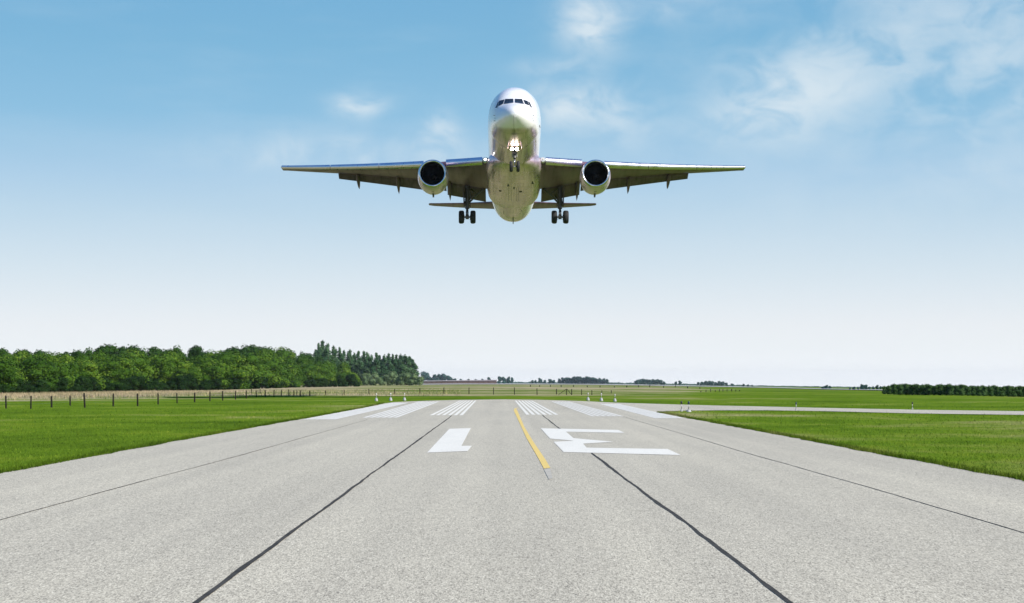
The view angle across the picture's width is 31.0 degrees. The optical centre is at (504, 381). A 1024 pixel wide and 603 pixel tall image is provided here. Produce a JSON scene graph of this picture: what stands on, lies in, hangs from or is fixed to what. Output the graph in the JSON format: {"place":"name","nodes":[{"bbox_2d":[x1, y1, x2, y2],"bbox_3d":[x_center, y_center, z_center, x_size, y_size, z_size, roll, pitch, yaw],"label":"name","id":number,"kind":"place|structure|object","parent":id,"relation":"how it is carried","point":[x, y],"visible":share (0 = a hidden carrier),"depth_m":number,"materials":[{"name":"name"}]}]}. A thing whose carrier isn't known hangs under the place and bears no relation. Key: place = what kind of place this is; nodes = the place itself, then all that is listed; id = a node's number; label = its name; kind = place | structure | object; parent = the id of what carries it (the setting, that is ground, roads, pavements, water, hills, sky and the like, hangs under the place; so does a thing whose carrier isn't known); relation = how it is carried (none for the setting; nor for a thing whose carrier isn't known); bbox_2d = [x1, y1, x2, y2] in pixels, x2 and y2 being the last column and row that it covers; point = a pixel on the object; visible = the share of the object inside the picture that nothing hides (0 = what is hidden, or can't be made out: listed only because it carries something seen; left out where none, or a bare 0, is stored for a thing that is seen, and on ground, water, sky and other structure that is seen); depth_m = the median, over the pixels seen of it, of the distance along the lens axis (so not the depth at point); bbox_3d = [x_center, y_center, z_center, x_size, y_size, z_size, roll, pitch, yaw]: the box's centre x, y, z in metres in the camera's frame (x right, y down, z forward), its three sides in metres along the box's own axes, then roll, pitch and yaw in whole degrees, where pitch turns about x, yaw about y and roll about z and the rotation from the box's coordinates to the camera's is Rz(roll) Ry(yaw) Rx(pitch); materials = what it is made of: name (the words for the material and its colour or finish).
{"place":"outdoors","nodes":[
{"label":"outdoors","id":0,"kind":"place"},
{"bbox_2d":[0,400,375,471],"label":"mown grass","id":1,"kind":"structure","parent":0,"point":[39,446],"depth_m":59.93,"materials":[{"name":"plant"}]},
{"bbox_2d":[0,388,460,400],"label":"meadow grass","id":2,"kind":"structure","parent":0,"point":[76,394],"depth_m":254.94,"materials":[{"name":"plant"}]},
{"bbox_2d":[0,383,1023,480],"bbox_3d":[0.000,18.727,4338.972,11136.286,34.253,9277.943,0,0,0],"label":"ground","id":3,"kind":"structure","parent":0,"point":[753,395],"depth_m":102.15,"materials":[{"name":"plant"}]},
{"bbox_2d":[0,360,18,392],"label":"broadleaf tree","id":4,"kind":"object","parent":3,"relation":"on","point":[8,371],"visible":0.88,"depth_m":317.79,"materials":[{"name":"green plant"}]},
{"bbox_2d":[0,351,20,371],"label":"broadleaf tree","id":5,"kind":"object","parent":3,"relation":"on","point":[10,355],"visible":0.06,"depth_m":366.37,"materials":[{"name":"green plant"}]},
{"bbox_2d":[0,355,27,390],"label":"broadleaf tree","id":6,"kind":"object","parent":3,"relation":"on","point":[19,374],"visible":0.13,"depth_m":327.00,"materials":[{"name":"green plant"}]},
{"bbox_2d":[14,378,27,393],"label":"undergrowth shrub","id":7,"kind":"object","parent":3,"relation":"on","point":[21,387],"visible":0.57,"depth_m":323.83,"materials":[{"name":"green plant"}]},
{"bbox_2d":[14,350,35,368],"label":"broadleaf tree","id":8,"kind":"object","parent":3,"relation":"on","point":[20,355],"visible":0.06,"depth_m":383.68,"materials":[{"name":"green plant"}]},
{"bbox_2d":[24,379,33,392],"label":"undergrowth shrub","id":9,"kind":"object","parent":3,"relation":"on","point":[29,388],"visible":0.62,"depth_m":330.25,"materials":[{"name":"green plant"}]},
{"bbox_2d":[31,379,48,392],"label":"undergrowth shrub","id":10,"kind":"object","parent":3,"relation":"on","point":[40,385],"visible":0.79,"depth_m":340.50,"materials":[{"name":"green plant"}]},
{"bbox_2d":[18,357,63,391],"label":"broadleaf tree","id":11,"kind":"object","parent":3,"relation":"on","point":[34,370],"visible":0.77,"depth_m":350.55,"materials":[{"name":"green plant"}]},
{"bbox_2d":[39,351,75,388],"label":"broadleaf tree","id":12,"kind":"object","parent":3,"relation":"on","point":[64,372],"visible":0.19,"depth_m":362.67,"materials":[{"name":"green plant"}]},
{"bbox_2d":[56,377,68,392],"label":"undergrowth shrub","id":13,"kind":"object","parent":3,"relation":"on","point":[62,384],"visible":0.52,"depth_m":356.75,"materials":[{"name":"green plant"}]},
{"bbox_2d":[51,352,73,363],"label":"broadleaf tree","id":14,"kind":"object","parent":3,"relation":"on","point":[65,358],"visible":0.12,"depth_m":415.57,"materials":[{"name":"green plant"}]},
{"bbox_2d":[72,383,81,391],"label":"undergrowth shrub","id":15,"kind":"object","parent":3,"relation":"on","point":[76,387],"visible":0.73,"depth_m":370.88,"materials":[{"name":"green plant"}]},
{"bbox_2d":[65,362,89,384],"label":"broadleaf tree","id":16,"kind":"object","parent":3,"relation":"on","point":[76,369],"visible":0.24,"depth_m":381.48,"materials":[{"name":"green plant"}]},
{"bbox_2d":[71,353,91,363],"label":"broadleaf tree","id":17,"kind":"object","parent":3,"relation":"on","point":[83,357],"visible":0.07,"depth_m":437.08,"materials":[{"name":"green plant"}]},
{"bbox_2d":[72,375,92,391],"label":"undergrowth shrub","id":18,"kind":"object","parent":3,"relation":"on","point":[84,381],"visible":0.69,"depth_m":376.07,"materials":[{"name":"green plant"}]},
{"bbox_2d":[68,359,105,389],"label":"broadleaf tree","id":19,"kind":"object","parent":3,"relation":"on","point":[88,368],"visible":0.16,"depth_m":387.98,"materials":[{"name":"green plant"}]},
{"bbox_2d":[88,376,97,389],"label":"undergrowth shrub","id":20,"kind":"object","parent":3,"relation":"on","point":[93,380],"visible":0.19,"depth_m":382.57,"materials":[{"name":"green plant"}]},
{"bbox_2d":[88,348,113,365],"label":"broadleaf tree","id":21,"kind":"object","parent":3,"relation":"on","point":[97,356],"visible":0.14,"depth_m":457.26,"materials":[{"name":"green plant"}]},
{"bbox_2d":[94,345,109,356],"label":"broadleaf tree","id":22,"kind":"object","parent":3,"relation":"on","point":[104,349],"visible":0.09,"depth_m":524.34,"materials":[{"name":"green plant"}]},
{"bbox_2d":[100,375,110,391],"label":"undergrowth shrub","id":23,"kind":"object","parent":3,"relation":"on","point":[108,387],"visible":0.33,"depth_m":394.93,"materials":[{"name":"green plant"}]},
{"bbox_2d":[95,358,124,383],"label":"broadleaf tree","id":24,"kind":"object","parent":3,"relation":"on","point":[110,368],"visible":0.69,"depth_m":414.89,"materials":[{"name":"green plant"}]},
{"bbox_2d":[103,343,118,358],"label":"broadleaf tree","id":25,"kind":"object","parent":3,"relation":"on","point":[113,350],"visible":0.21,"depth_m":534.94,"materials":[{"name":"green plant"}]},
{"bbox_2d":[113,382,125,391],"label":"undergrowth shrub","id":26,"kind":"object","parent":3,"relation":"on","point":[118,387],"visible":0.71,"depth_m":411.06,"materials":[{"name":"green plant"}]},
{"bbox_2d":[116,379,132,390],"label":"undergrowth shrub","id":27,"kind":"object","parent":3,"relation":"on","point":[126,385],"visible":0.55,"depth_m":416.55,"materials":[{"name":"green plant"}]},
{"bbox_2d":[124,376,138,390],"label":"undergrowth shrub","id":28,"kind":"object","parent":3,"relation":"on","point":[134,382],"visible":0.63,"depth_m":421.58,"materials":[{"name":"green plant"}]},
{"bbox_2d":[114,354,152,382],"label":"broadleaf tree","id":29,"kind":"object","parent":3,"relation":"on","point":[129,367],"visible":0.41,"depth_m":432.29,"materials":[{"name":"green plant"}]},
{"bbox_2d":[123,349,153,389],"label":"broadleaf tree","id":30,"kind":"object","parent":3,"relation":"on","point":[130,353],"visible":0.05,"depth_m":500.51,"materials":[{"name":"green plant"}]},
{"bbox_2d":[129,375,151,390],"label":"undergrowth shrub","id":31,"kind":"object","parent":3,"relation":"on","point":[142,386],"visible":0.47,"depth_m":429.76,"materials":[{"name":"green plant"}]},
{"bbox_2d":[132,355,158,377],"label":"broadleaf tree","id":32,"kind":"object","parent":3,"relation":"on","point":[143,366],"visible":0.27,"depth_m":445.15,"materials":[{"name":"green plant"}]},
{"bbox_2d":[146,346,161,355],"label":"broadleaf tree","id":33,"kind":"object","parent":3,"relation":"on","point":[152,351],"visible":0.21,"depth_m":592.95,"materials":[{"name":"green plant"}]},
{"bbox_2d":[148,351,179,382],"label":"broadleaf tree","id":34,"kind":"object","parent":3,"relation":"on","point":[164,363],"visible":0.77,"depth_m":474.03,"materials":[{"name":"green plant"}]},
{"bbox_2d":[166,380,177,390],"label":"undergrowth shrub","id":35,"kind":"object","parent":3,"relation":"on","point":[172,384],"visible":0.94,"depth_m":453.92,"materials":[{"name":"green plant"}]},
{"bbox_2d":[165,348,184,361],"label":"broadleaf tree","id":36,"kind":"object","parent":3,"relation":"on","point":[177,353],"visible":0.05,"depth_m":529.46,"materials":[{"name":"green plant"}]},
{"bbox_2d":[171,376,191,390],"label":"undergrowth shrub","id":37,"kind":"object","parent":3,"relation":"on","point":[182,383],"visible":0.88,"depth_m":457.68,"materials":[{"name":"green plant"}]},
{"bbox_2d":[166,359,202,388],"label":"broadleaf tree","id":38,"kind":"object","parent":3,"relation":"on","point":[190,368],"visible":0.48,"depth_m":475.05,"materials":[{"name":"green plant"}]},
{"bbox_2d":[181,373,198,390],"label":"undergrowth shrub","id":39,"kind":"object","parent":3,"relation":"on","point":[193,385],"visible":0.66,"depth_m":461.93,"materials":[{"name":"green plant"}]},
{"bbox_2d":[187,345,203,360],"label":"broadleaf tree","id":40,"kind":"object","parent":3,"relation":"on","point":[194,350],"visible":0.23,"depth_m":618.01,"materials":[{"name":"green plant"}]},
{"bbox_2d":[198,381,208,389],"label":"undergrowth shrub","id":41,"kind":"object","parent":3,"relation":"on","point":[204,385],"visible":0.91,"depth_m":468.68,"materials":[{"name":"green plant"}]},
{"bbox_2d":[191,356,232,389],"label":"broadleaf tree","id":42,"kind":"object","parent":3,"relation":"on","point":[211,369],"visible":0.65,"depth_m":491.33,"materials":[{"name":"green plant"}]},
{"bbox_2d":[211,378,223,389],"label":"undergrowth shrub","id":43,"kind":"object","parent":3,"relation":"on","point":[217,382],"visible":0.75,"depth_m":485.74,"materials":[{"name":"green plant"}]},
{"bbox_2d":[207,350,256,388],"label":"broadleaf tree","id":44,"kind":"object","parent":3,"relation":"on","point":[232,361],"visible":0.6,"depth_m":524.30,"materials":[{"name":"green plant"}]},
{"bbox_2d":[231,379,242,388],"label":"undergrowth shrub","id":45,"kind":"object","parent":3,"relation":"on","point":[236,383],"visible":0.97,"depth_m":519.76,"materials":[{"name":"green plant"}]},
{"bbox_2d":[240,344,252,354],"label":"broadleaf tree","id":46,"kind":"object","parent":3,"relation":"on","point":[244,349],"visible":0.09,"depth_m":710.94,"materials":[{"name":"green plant"}]},
{"bbox_2d":[246,344,259,353],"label":"broadleaf tree","id":47,"kind":"object","parent":3,"relation":"on","point":[254,348],"visible":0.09,"depth_m":745.47,"materials":[{"name":"green plant"}]},
{"bbox_2d":[241,352,268,384],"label":"broadleaf tree","id":48,"kind":"object","parent":3,"relation":"on","point":[252,363],"visible":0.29,"depth_m":556.92,"materials":[{"name":"green plant"}]},
{"bbox_2d":[258,377,268,388],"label":"undergrowth shrub","id":49,"kind":"object","parent":3,"relation":"on","point":[264,383],"visible":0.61,"depth_m":587.11,"materials":[{"name":"green plant"}]},
{"bbox_2d":[255,348,277,356],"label":"broadleaf tree","id":50,"kind":"object","parent":3,"relation":"on","point":[272,353],"visible":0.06,"depth_m":706.87,"materials":[{"name":"green plant"}]},
{"bbox_2d":[255,350,283,387],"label":"broadleaf tree","id":51,"kind":"object","parent":3,"relation":"on","point":[273,371],"visible":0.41,"depth_m":610.10,"materials":[{"name":"green plant"}]},
{"bbox_2d":[274,346,295,360],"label":"broadleaf tree","id":52,"kind":"object","parent":3,"relation":"on","point":[287,352],"visible":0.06,"depth_m":785.80,"materials":[{"name":"green plant"}]},
{"bbox_2d":[278,361,293,387],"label":"broadleaf tree","id":53,"kind":"object","parent":3,"relation":"on","point":[283,375],"visible":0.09,"depth_m":635.97,"materials":[{"name":"green plant"}]},
{"bbox_2d":[276,355,304,387],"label":"broadleaf tree","id":54,"kind":"object","parent":3,"relation":"on","point":[289,366],"visible":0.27,"depth_m":701.54,"materials":[{"name":"green plant"}]},
{"bbox_2d":[293,364,307,384],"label":"broadleaf tree","id":55,"kind":"object","parent":3,"relation":"on","point":[301,377],"visible":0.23,"depth_m":733.34,"materials":[{"name":"green plant"}]},
{"bbox_2d":[294,355,312,364],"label":"broadleaf tree","id":56,"kind":"object","parent":3,"relation":"on","point":[302,360],"visible":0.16,"depth_m":852.33,"materials":[{"name":"green plant"}]},
{"bbox_2d":[5,387,611,408],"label":"wire fence","id":57,"kind":"object","parent":3,"relation":"on","point":[176,399],"visible":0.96,"depth_m":135.51,"materials":[{"name":"metal"}]},
{"bbox_2d":[300,362,325,385],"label":"broadleaf tree","id":58,"kind":"object","parent":3,"relation":"on","point":[311,370],"visible":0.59,"depth_m":776.52,"materials":[{"name":"green plant"}]},
{"bbox_2d":[313,343,321,356],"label":"poplar","id":59,"kind":"object","parent":3,"relation":"on","point":[317,353],"visible":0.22,"depth_m":1168.31,"materials":[{"name":"green plant"}]},
{"bbox_2d":[313,362,335,382],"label":"broadleaf tree","id":60,"kind":"object","parent":3,"relation":"on","point":[327,371],"visible":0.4,"depth_m":797.18,"materials":[{"name":"green plant"}]},
{"bbox_2d":[321,343,331,361],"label":"poplar","id":61,"kind":"object","parent":3,"relation":"on","point":[326,355],"visible":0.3,"depth_m":1143.02,"materials":[{"name":"green plant"}]},
{"bbox_2d":[329,346,337,361],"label":"poplar","id":62,"kind":"object","parent":3,"relation":"on","point":[334,351],"visible":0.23,"depth_m":1161.12,"materials":[{"name":"green plant"}]},
{"bbox_2d":[335,347,343,364],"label":"poplar","id":63,"kind":"object","parent":3,"relation":"on","point":[339,358],"visible":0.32,"depth_m":1145.07,"materials":[{"name":"green plant"}]},
{"bbox_2d":[337,378,348,386],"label":"undergrowth shrub","id":64,"kind":"object","parent":3,"relation":"on","point":[342,382],"visible":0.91,"depth_m":785.47,"materials":[{"name":"green plant"}]},
{"bbox_2d":[334,362,354,385],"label":"broadleaf tree","id":65,"kind":"object","parent":3,"relation":"on","point":[343,367],"visible":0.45,"depth_m":936.06,"materials":[{"name":"green plant"}]},
{"bbox_2d":[345,349,355,372],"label":"poplar","id":66,"kind":"object","parent":3,"relation":"on","point":[348,358],"visible":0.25,"depth_m":1189.03,"materials":[{"name":"green plant"}]},
{"bbox_2d":[345,374,358,386],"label":"undergrowth shrub","id":67,"kind":"object","parent":3,"relation":"on","point":[350,379],"visible":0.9,"depth_m":796.14,"materials":[{"name":"green plant"}]},
{"bbox_2d":[353,350,363,372],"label":"poplar","id":68,"kind":"object","parent":3,"relation":"on","point":[358,364],"visible":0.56,"depth_m":1180.80,"materials":[{"name":"green plant"}]},
{"bbox_2d":[361,352,369,372],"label":"poplar","id":69,"kind":"object","parent":3,"relation":"on","point":[367,355],"visible":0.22,"depth_m":1170.12,"materials":[{"name":"green plant"}]},
{"bbox_2d":[360,373,371,385],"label":"willow bush","id":70,"kind":"object","parent":3,"relation":"on","point":[365,377],"visible":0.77,"depth_m":1141.91,"materials":[{"name":"green plant"}]},
{"bbox_2d":[364,354,375,373],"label":"poplar","id":71,"kind":"object","parent":3,"relation":"on","point":[370,359],"visible":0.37,"depth_m":1157.64,"materials":[{"name":"green plant"}]},
{"bbox_2d":[366,372,378,384],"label":"willow bush","id":72,"kind":"object","parent":3,"relation":"on","point":[372,379],"visible":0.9,"depth_m":1121.33,"materials":[{"name":"green plant"}]},
{"bbox_2d":[369,352,381,384],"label":"poplar","id":73,"kind":"object","parent":3,"relation":"on","point":[374,365],"visible":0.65,"depth_m":1146.53,"materials":[{"name":"green plant"}]},
{"bbox_2d":[379,354,390,381],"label":"poplar","id":74,"kind":"object","parent":3,"relation":"on","point":[383,367],"visible":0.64,"depth_m":1192.95,"materials":[{"name":"green plant"}]},
{"bbox_2d":[387,354,396,374],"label":"poplar","id":75,"kind":"object","parent":3,"relation":"on","point":[391,365],"visible":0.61,"depth_m":1205.67,"materials":[{"name":"green plant"}]},
{"bbox_2d":[387,371,397,384],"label":"willow bush","id":76,"kind":"object","parent":3,"relation":"on","point":[392,376],"visible":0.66,"depth_m":1067.13,"materials":[{"name":"green plant"}]},
{"bbox_2d":[395,355,403,372],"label":"poplar","id":77,"kind":"object","parent":3,"relation":"on","point":[399,359],"visible":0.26,"depth_m":1213.71,"materials":[{"name":"green plant"}]},
{"bbox_2d":[394,373,405,384],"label":"willow bush","id":78,"kind":"object","parent":3,"relation":"on","point":[398,379],"visible":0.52,"depth_m":1051.19,"materials":[{"name":"green plant"}]},
{"bbox_2d":[399,373,410,385],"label":"willow bush","id":79,"kind":"object","parent":3,"relation":"on","point":[405,378],"visible":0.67,"depth_m":1035.52,"materials":[{"name":"green plant"}]},
{"bbox_2d":[397,354,413,384],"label":"poplar","id":80,"kind":"object","parent":3,"relation":"on","point":[403,367],"visible":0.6,"depth_m":1144.38,"materials":[{"name":"green plant"}]},
{"bbox_2d":[406,373,418,384],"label":"willow bush","id":81,"kind":"object","parent":3,"relation":"on","point":[411,379],"visible":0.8,"depth_m":1020.26,"materials":[{"name":"green plant"}]},
{"bbox_2d":[408,359,419,375],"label":"poplar","id":82,"kind":"object","parent":3,"relation":"on","point":[414,366],"visible":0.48,"depth_m":1154.04,"materials":[{"name":"green plant"}]},
{"bbox_2d":[413,375,423,384],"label":"willow bush","id":83,"kind":"object","parent":3,"relation":"on","point":[419,380],"visible":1,"depth_m":1009.62,"materials":[{"name":"green plant"}]},
{"bbox_2d":[424,380,496,383],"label":"long shed","id":84,"kind":"structure","parent":3,"relation":"on","point":[462,382],"depth_m":2892.00,"materials":[{"name":"metal"}]},
{"bbox_2d":[0,399,1023,602],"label":"runway","id":85,"kind":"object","parent":3,"relation":"on","point":[493,514],"visible":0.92,"depth_m":21.12,"materials":[{"name":"asphalt"}]},
{"bbox_2d":[0,419,367,519],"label":"crack seal","id":86,"kind":"object","parent":85,"relation":"on","point":[151,478],"visible":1,"depth_m":28.67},
{"bbox_2d":[192,416,450,602],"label":"crack seal","id":87,"kind":"object","parent":85,"relation":"on","point":[227,579],"visible":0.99,"depth_m":17.95,"materials":[{"name":"asphalt"}]},
{"bbox_2d":[427,428,470,452],"bbox_3d":[-1.304,1.574,51.677,0.947,0.001,21.589,0,0,0],"label":"runway number","id":88,"kind":"object","parent":85,"relation":"on","point":[450,440],"visible":1,"depth_m":47.66,"materials":[{"name":"white paint"}]},
{"bbox_2d":[514,408,549,467],"bbox_3d":[0.692,1.574,72.519,0.352,0.001,78.217,0,0,0],"label":"taxi line","id":89,"kind":"object","parent":85,"relation":"on","point":[543,461],"visible":1,"depth_m":45.42,"materials":[{"name":"yellow paint"}]},
{"bbox_2d":[541,428,679,454],"bbox_3d":[2.524,1.574,50.888,2.591,0.001,22.764,0,0,0],"label":"runway number","id":90,"kind":"object","parent":85,"relation":"on","point":[575,445],"visible":1,"depth_m":45.42,"materials":[{"name":"white paint"}]},
{"bbox_2d":[542,415,792,602],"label":"crack seal","id":91,"kind":"object","parent":85,"relation":"on","point":[764,583],"visible":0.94,"depth_m":18.35,"materials":[{"name":"asphalt"}]},
{"bbox_2d":[626,417,1023,532],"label":"crack seal","id":92,"kind":"object","parent":85,"relation":"on","point":[866,486],"visible":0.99,"depth_m":26.69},
{"bbox_2d":[497,381,878,387],"bbox_3d":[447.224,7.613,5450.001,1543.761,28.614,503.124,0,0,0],"label":"distant woodland","id":93,"kind":"object","parent":3,"relation":"on","point":[683,384],"visible":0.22,"depth_m":5251.37,"materials":[{"name":"plant"}]},
{"bbox_2d":[657,404,1023,414],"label":"taxiway","id":94,"kind":"structure","parent":3,"relation":"on","point":[668,407],"depth_m":104.52,"materials":[{"name":"concrete"}]},
{"bbox_2d":[956,384,964,395],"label":"shelterbelt tree","id":95,"kind":"object","parent":3,"relation":"on","point":[960,390],"visible":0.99,"depth_m":242.95,"materials":[{"name":"green plant"}]},
{"bbox_2d":[1005,385,1011,396],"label":"shelterbelt tree","id":96,"kind":"object","parent":3,"relation":"on","point":[1008,391],"visible":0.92,"depth_m":216.34,"materials":[{"name":"green plant"}]},
{"bbox_2d":[1015,385,1022,396],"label":"shelterbelt tree","id":97,"kind":"object","parent":3,"relation":"on","point":[1018,392],"visible":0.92,"depth_m":210.53,"materials":[{"name":"green plant"}]},
{"bbox_2d":[0,0,1023,386],"label":"sky","id":98,"kind":"structure","parent":0,"point":[870,233],"materials":[{"name":"blue"}]},
{"bbox_2d":[281,87,745,223],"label":"airliner","id":99,"kind":"object","parent":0,"point":[513,174],"visible":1,"depth_m":178.29,"materials":[{"name":"white metal"}]},
{"bbox_2d":[418,383,744,386],"bbox_3d":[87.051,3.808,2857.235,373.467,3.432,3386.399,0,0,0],"label":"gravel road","id":100,"kind":"structure","parent":0,"point":[638,384],"depth_m":2008.51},
{"bbox_2d":[615,401,1023,475],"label":"mown grass","id":101,"kind":"structure","parent":0,"point":[967,454],"depth_m":54.19,"materials":[{"name":"plant"}]},
{"bbox_2d":[765,387,882,389],"bbox_3d":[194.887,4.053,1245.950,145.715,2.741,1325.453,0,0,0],"label":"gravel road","id":102,"kind":"structure","parent":0,"point":[821,388],"depth_m":841.53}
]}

